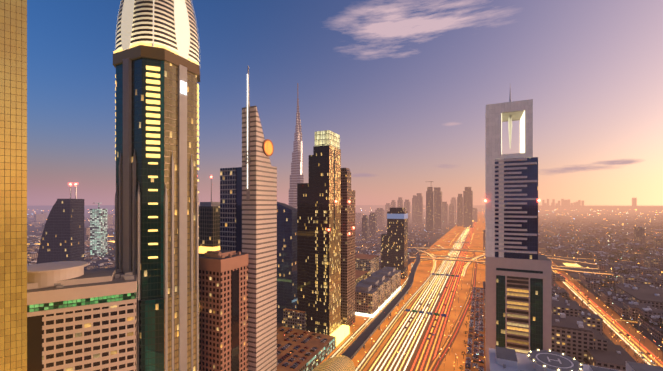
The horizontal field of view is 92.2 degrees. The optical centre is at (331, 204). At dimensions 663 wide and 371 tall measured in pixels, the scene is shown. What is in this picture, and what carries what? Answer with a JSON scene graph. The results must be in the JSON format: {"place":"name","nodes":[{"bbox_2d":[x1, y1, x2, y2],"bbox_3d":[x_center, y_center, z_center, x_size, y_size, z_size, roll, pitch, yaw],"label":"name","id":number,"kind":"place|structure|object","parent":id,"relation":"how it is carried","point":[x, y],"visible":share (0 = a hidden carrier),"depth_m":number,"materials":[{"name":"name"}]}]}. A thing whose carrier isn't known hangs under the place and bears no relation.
{"place":"outdoors","nodes":[
{"label":"outdoors","id":0,"kind":"place"},
{"bbox_2d":[312,355,354,370],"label":"metro station roof","id":1,"kind":"structure","parent":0,"point":[340,363],"depth_m":254.62,"materials":[{"name":"metal"}]},
{"bbox_2d":[27,205,662,348],"bbox_3d":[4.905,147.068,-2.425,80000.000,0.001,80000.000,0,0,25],"label":"ground","id":2,"kind":"structure","parent":0,"point":[368,209],"depth_m":2688.82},
{"bbox_2d":[37,183,83,263],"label":"sail tower","id":3,"kind":"structure","parent":2,"relation":"on","point":[62,238],"depth_m":407.78,"materials":[{"name":"grey glass"}]},
{"bbox_2d":[27,261,136,370],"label":"hotel building","id":4,"kind":"structure","parent":2,"relation":"on","point":[79,318],"depth_m":145.96,"materials":[{"name":"concrete"}]},
{"bbox_2d":[90,203,106,256],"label":"skyscraper","id":5,"kind":"structure","parent":2,"relation":"on","point":[98,231],"depth_m":869.20,"materials":[{"name":"white glass"}]},
{"bbox_2d":[113,0,199,370],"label":"skyscraper","id":6,"kind":"structure","parent":2,"relation":"on","point":[156,61],"depth_m":173.63,"materials":[{"name":"beige glass"}]},
{"bbox_2d":[199,176,219,255],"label":"skyscraper","id":7,"kind":"structure","parent":2,"relation":"on","point":[209,226],"depth_m":277.26,"materials":[{"name":"black glass"}]},
{"bbox_2d":[277,202,296,322],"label":"blue glass building","id":8,"kind":"structure","parent":2,"relation":"on","point":[286,256],"depth_m":392.36,"materials":[{"name":"blue glass"}]},
{"bbox_2d":[289,83,303,208],"bbox_3d":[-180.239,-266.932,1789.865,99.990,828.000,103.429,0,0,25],"label":"skyscraper","id":9,"kind":"structure","parent":2,"relation":"on","point":[296,176],"depth_m":1771.82,"materials":[{"name":"metal"}]},
{"bbox_2d":[277,326,335,370],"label":"low-rise building","id":10,"kind":"structure","parent":2,"relation":"on","point":[310,363],"depth_m":302.28,"materials":[{"name":"brown concrete"}]},
{"bbox_2d":[283,254,378,330],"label":"blocks","id":11,"kind":"structure","parent":2,"relation":"on","point":[366,265],"depth_m":536.19,"materials":[{"name":"concrete"}]},
{"bbox_2d":[27,211,662,370],"bbox_3d":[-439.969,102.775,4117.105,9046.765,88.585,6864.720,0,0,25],"label":"city","id":12,"kind":"object","parent":2,"relation":"on","point":[577,333],"visible":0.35,"depth_m":658.15,"materials":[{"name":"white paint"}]},
{"bbox_2d":[32,209,662,370],"bbox_3d":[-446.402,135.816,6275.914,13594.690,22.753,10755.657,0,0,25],"label":"city light poles","id":13,"kind":"object","parent":2,"relation":"on","point":[484,304],"visible":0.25,"depth_m":347.33,"materials":[{"name":"orange"}]},
{"bbox_2d":[381,207,407,278],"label":"tower","id":14,"kind":"structure","parent":2,"relation":"on","point":[394,246],"depth_m":632.53,"materials":[{"name":"black glass"}]},
{"bbox_2d":[317,226,662,361],"bbox_3d":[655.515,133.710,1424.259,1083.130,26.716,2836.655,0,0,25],"label":"street lamps","id":15,"kind":"object","parent":2,"relation":"on","point":[460,279],"visible":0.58,"depth_m":411.02,"materials":[{"name":"yellow"}]},
{"bbox_2d":[355,245,627,275],"bbox_3d":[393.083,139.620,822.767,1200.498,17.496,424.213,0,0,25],"label":"interchange bridges","id":16,"kind":"structure","parent":2,"relation":"on","point":[433,257],"depth_m":810.70,"materials":[{"name":"orange"}]},
{"bbox_2d":[362,181,636,239],"bbox_3d":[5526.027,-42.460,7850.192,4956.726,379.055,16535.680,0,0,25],"label":"skyline","id":17,"kind":"structure","parent":2,"relation":"on","point":[462,209],"depth_m":2097.84,"materials":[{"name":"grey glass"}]},
{"bbox_2d":[484,88,551,370],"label":"skyscraper","id":18,"kind":"structure","parent":2,"relation":"on","point":[518,293],"depth_m":270.21,"materials":[{"name":"silver metal"}]},
{"bbox_2d":[458,227,662,369],"bbox_3d":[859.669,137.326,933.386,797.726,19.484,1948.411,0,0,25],"label":"trees","id":19,"kind":"object","parent":2,"relation":"on","point":[624,271],"visible":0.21,"depth_m":625.18,"materials":[{"name":"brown plant"}]},
{"bbox_2d":[484,224,658,322],"bbox_3d":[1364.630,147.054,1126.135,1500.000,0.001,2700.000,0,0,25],"label":"distant lit roads","id":20,"kind":"structure","parent":2,"relation":"on","point":[578,280],"depth_m":617.35,"materials":[{"name":"orange"}]},
{"bbox_2d":[563,263,580,266],"bbox_3d":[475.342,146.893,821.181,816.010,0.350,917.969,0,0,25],"label":"floodlit lots","id":21,"kind":"structure","parent":2,"relation":"on","point":[573,265],"depth_m":761.27,"materials":[{"name":"yellow"}]},
{"bbox_2d":[489,346,662,370],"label":"rooftop helipad","id":22,"kind":"object","parent":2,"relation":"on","point":[503,359],"visible":1,"depth_m":169.56,"materials":[{"name":"white paint"}]},
{"bbox_2d":[538,250,662,363],"bbox_3d":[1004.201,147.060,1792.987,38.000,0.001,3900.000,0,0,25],"label":"street verge","id":23,"kind":"structure","parent":2,"relation":"on","point":[650,345],"depth_m":382.88,"materials":[{"name":"brown sand"}]},
{"bbox_2d":[27,0,662,205],"label":"sky","id":24,"kind":"structure","parent":0,"point":[406,87],"materials":[{"name":"blue"}]},
{"bbox_2d":[327,263,433,370],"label":"service roads","id":25,"kind":"structure","parent":0,"point":[363,363],"depth_m":370.75,"materials":[{"name":"asphalt"}]},
{"bbox_2d":[319,211,484,370],"bbox_3d":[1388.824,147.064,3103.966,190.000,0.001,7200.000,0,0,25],"label":"sandy ground","id":26,"kind":"structure","parent":0,"point":[458,347],"depth_m":471.46,"materials":[{"name":"orange sand"}]},
{"bbox_2d":[0,0,26,370],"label":"gold tower","id":27,"kind":"structure","parent":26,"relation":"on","point":[13,185],"depth_m":97.60,"materials":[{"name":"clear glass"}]},
{"bbox_2d":[199,250,248,370],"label":"brown building","id":28,"kind":"structure","parent":26,"relation":"on","point":[223,278],"depth_m":201.50,"materials":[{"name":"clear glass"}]},
{"bbox_2d":[220,66,276,370],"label":"skyscraper","id":29,"kind":"structure","parent":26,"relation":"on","point":[248,206],"depth_m":232.56,"materials":[{"name":"beige glass"}]},
{"bbox_2d":[297,130,348,345],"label":"dark glass tower","id":30,"kind":"structure","parent":26,"relation":"on","point":[318,261],"depth_m":342.73,"materials":[{"name":"black glass"}]},
{"bbox_2d":[328,168,354,326],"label":"building","id":31,"kind":"structure","parent":26,"relation":"on","point":[347,255],"depth_m":376.69,"materials":[{"name":"red"}]},
{"bbox_2d":[355,267,400,317],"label":"lowrise row","id":32,"kind":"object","parent":26,"relation":"on","point":[375,291],"visible":0.88,"depth_m":449.47,"materials":[{"name":"beige concrete"}]},
{"bbox_2d":[342,243,419,359],"bbox_3d":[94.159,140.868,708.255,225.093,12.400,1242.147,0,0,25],"label":"metro viaduct","id":33,"kind":"object","parent":26,"relation":"on","point":[351,351],"visible":0.71,"depth_m":377.64,"materials":[{"name":"grey concrete"}]},
{"bbox_2d":[367,211,478,370],"bbox_3d":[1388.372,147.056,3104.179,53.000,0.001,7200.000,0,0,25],"label":"highway","id":34,"kind":"structure","parent":26,"relation":"on","point":[419,349],"depth_m":386.02,"materials":[{"name":"asphalt"}]},
{"bbox_2d":[405,242,468,318],"bbox_3d":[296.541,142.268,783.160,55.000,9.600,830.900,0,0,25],"label":"highway gantries","id":35,"kind":"object","parent":26,"relation":"on","point":[429,313],"visible":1,"depth_m":412.95,"materials":[{"name":"silver metal"}]},
{"bbox_2d":[427,252,476,370],"bbox_3d":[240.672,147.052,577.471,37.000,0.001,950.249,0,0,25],"label":"road","id":36,"kind":"structure","parent":26,"relation":"on","point":[434,364],"depth_m":373.70,"materials":[{"name":"asphalt"}]},
{"bbox_2d":[405,238,655,364],"bbox_3d":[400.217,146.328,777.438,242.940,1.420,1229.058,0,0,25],"label":"traffic cars","id":37,"kind":"object","parent":26,"relation":"on","point":[642,357],"visible":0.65,"depth_m":408.92,"materials":[{"name":"white paint"}]},
{"bbox_2d":[465,287,485,370],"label":"carpark","id":38,"kind":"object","parent":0,"point":[478,340],"visible":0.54,"depth_m":353.94,"materials":[{"name":"concrete"}]},
{"bbox_2d":[277,287,484,370],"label":"parked cars","id":39,"kind":"object","parent":38,"relation":"on","point":[479,327],"visible":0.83,"depth_m":321.76,"materials":[{"name":"multicoloured paint"}]},
{"bbox_2d":[552,267,662,366],"bbox_3d":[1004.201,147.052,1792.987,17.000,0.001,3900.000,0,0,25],"label":"street","id":40,"kind":"structure","parent":0,"point":[604,315],"depth_m":379.76,"materials":[{"name":"orange asphalt"}]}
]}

